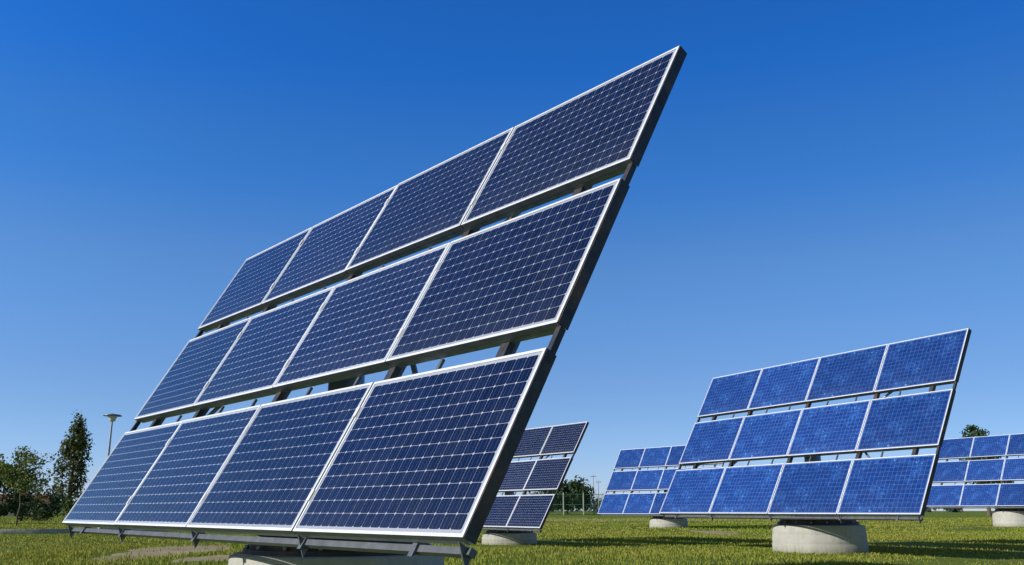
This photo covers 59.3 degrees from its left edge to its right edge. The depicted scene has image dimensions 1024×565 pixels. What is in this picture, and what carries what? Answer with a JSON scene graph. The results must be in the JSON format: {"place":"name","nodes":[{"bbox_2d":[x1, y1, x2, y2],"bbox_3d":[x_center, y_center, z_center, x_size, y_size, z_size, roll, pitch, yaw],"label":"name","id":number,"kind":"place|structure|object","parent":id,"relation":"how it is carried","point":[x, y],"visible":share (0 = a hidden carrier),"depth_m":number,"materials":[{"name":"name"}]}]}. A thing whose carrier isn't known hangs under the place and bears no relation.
{"place":"outdoors","nodes":[
{"label":"outdoors","id":0,"kind":"place"},
{"bbox_2d":[0,528,171,533],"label":"path","id":1,"kind":"structure","parent":0,"point":[33,531],"depth_m":44.27,"materials":[{"name":"concrete"}]},
{"bbox_2d":[0,511,1023,564],"bbox_3d":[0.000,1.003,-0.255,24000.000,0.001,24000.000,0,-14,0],"label":"ground","id":2,"kind":"structure","parent":0,"point":[956,559],"depth_m":27.71,"materials":[{"name":"green plant"}]},
{"bbox_2d":[0,462,43,521],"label":"dark hedge tree","id":3,"kind":"object","parent":2,"relation":"on","point":[10,506],"visible":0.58,"depth_m":72.69,"materials":[{"name":"green plant"}]},
{"bbox_2d":[0,492,53,515],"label":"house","id":4,"kind":"structure","parent":2,"relation":"on","point":[10,514],"depth_m":181.67,"materials":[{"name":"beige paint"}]},
{"bbox_2d":[0,446,54,525],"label":"young tree","id":5,"kind":"object","parent":2,"relation":"on","point":[18,481],"visible":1,"depth_m":64.29,"materials":[{"name":"green plant"}]},
{"bbox_2d":[14,492,53,519],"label":"shrub","id":6,"kind":"object","parent":2,"relation":"on","point":[31,516],"visible":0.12,"depth_m":101.69,"materials":[{"name":"green plant"}]},
{"bbox_2d":[25,485,65,520],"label":"shrub","id":7,"kind":"object","parent":2,"relation":"on","point":[41,511],"visible":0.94,"depth_m":91.47,"materials":[{"name":"green plant"}]},
{"bbox_2d":[49,409,94,519],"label":"poplar tree","id":8,"kind":"object","parent":2,"relation":"on","point":[79,445],"visible":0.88,"depth_m":109.49,"materials":[{"name":"green plant"}]},
{"bbox_2d":[61,491,83,515],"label":"shrub","id":9,"kind":"object","parent":2,"relation":"on","point":[68,504],"visible":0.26,"depth_m":95.91,"materials":[{"name":"green plant"}]},
{"bbox_2d":[103,413,121,456],"bbox_3d":[-22.952,10.664,50.942,1.040,6.459,1.040,0,-14,0],"label":"street lamp","id":10,"kind":"object","parent":2,"relation":"on","point":[112,417],"visible":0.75,"depth_m":51.43,"materials":[{"name":"metal"}]},
{"bbox_2d":[91,545,232,562],"bbox_3d":[-9.147,6.966,23.258,2.918,0.001,10.413,0,-14,0],"label":"soil patch","id":11,"kind":"object","parent":2,"relation":"on","point":[171,550],"visible":0.49,"depth_m":24.12,"materials":[{"name":"brown soil"}]},
{"bbox_2d":[169,555,228,562],"bbox_3d":[-6.675,6.153,20.054,1.500,0.001,3.550,0,-14,0],"label":"soil patch","id":12,"kind":"object","parent":2,"relation":"on","point":[205,558],"visible":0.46,"depth_m":20.08,"materials":[{"name":"beige soil"}]},
{"bbox_2d":[62,45,686,564],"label":"solar tracker","id":13,"kind":"object","parent":2,"relation":"on","point":[350,465],"visible":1,"depth_m":8.40,"materials":[{"name":"blue glass"}]},
{"bbox_2d":[482,422,588,544],"bbox_3d":[-0.262,6.795,29.217,2.232,4.072,6.906,10,-17,-34],"label":"solar tracker","id":14,"kind":"object","parent":2,"relation":"on","point":[512,518],"visible":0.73,"depth_m":27.71,"materials":[{"name":"blue glass"}]},
{"bbox_2d":[526,475,597,512],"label":"round tree","id":15,"kind":"object","parent":2,"relation":"on","point":[575,487],"visible":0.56,"depth_m":230.88,"materials":[{"name":"green plant"}]},
{"bbox_2d":[522,492,603,514],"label":"fence","id":16,"kind":"object","parent":2,"relation":"on","point":[583,503],"visible":0.18,"depth_m":212.22,"materials":[{"name":"metal"}]},
{"bbox_2d":[582,498,601,512],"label":"bush","id":17,"kind":"object","parent":2,"relation":"on","point":[596,502],"visible":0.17,"depth_m":552.02,"materials":[{"name":"green plant"}]},
{"bbox_2d":[590,475,595,513],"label":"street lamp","id":18,"kind":"object","parent":2,"relation":"on","point":[593,476],"visible":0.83,"depth_m":243.89,"materials":[{"name":"grey metal"}]},
{"bbox_2d":[597,445,723,527],"bbox_3d":[9.576,13.016,56.563,2.912,5.464,9.208,11,-18,-37],"label":"solar tracker","id":19,"kind":"object","parent":2,"relation":"on","point":[636,504],"visible":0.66,"depth_m":57.48,"materials":[{"name":"blue glass"}]},
{"bbox_2d":[546,519,779,520],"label":"soil strip","id":20,"kind":"object","parent":2,"relation":"on","point":[649,520],"visible":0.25,"depth_m":98.97,"materials":[{"name":"brown soil"}]},
{"bbox_2d":[689,530,740,534],"bbox_3d":[10.059,12.234,44.016,2.392,0.001,10.783,0,-14,0],"label":"soil patch","id":21,"kind":"object","parent":2,"relation":"on","point":[719,532],"visible":0.58,"depth_m":44.16,"materials":[{"name":"beige soil"}]},
{"bbox_2d":[659,328,971,553],"bbox_3d":[7.792,4.673,23.910,2.921,5.575,9.208,7,-16,-26],"label":"solar tracker","id":22,"kind":"object","parent":2,"relation":"on","point":[811,501],"visible":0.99,"depth_m":22.77,"materials":[{"name":"blue glass"}]},
{"bbox_2d":[943,508,963,511],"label":"bush","id":23,"kind":"object","parent":2,"relation":"on","point":[954,510],"visible":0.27,"depth_m":634.10,"materials":[{"name":"green plant"}]},
{"bbox_2d":[927,433,1023,526],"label":"solar tracker","id":24,"kind":"object","parent":2,"relation":"on","point":[1006,501],"visible":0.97,"depth_m":62.19,"materials":[{"name":"blue glass"}]},
{"bbox_2d":[959,424,1005,515],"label":"tree","id":25,"kind":"object","parent":2,"relation":"on","point":[974,431],"visible":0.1,"depth_m":185.73,"materials":[{"name":"green plant"}]},
{"bbox_2d":[0,0,1023,510],"label":"sky","id":26,"kind":"structure","parent":0,"point":[812,179],"materials":[{"name":"blue"}]}
]}

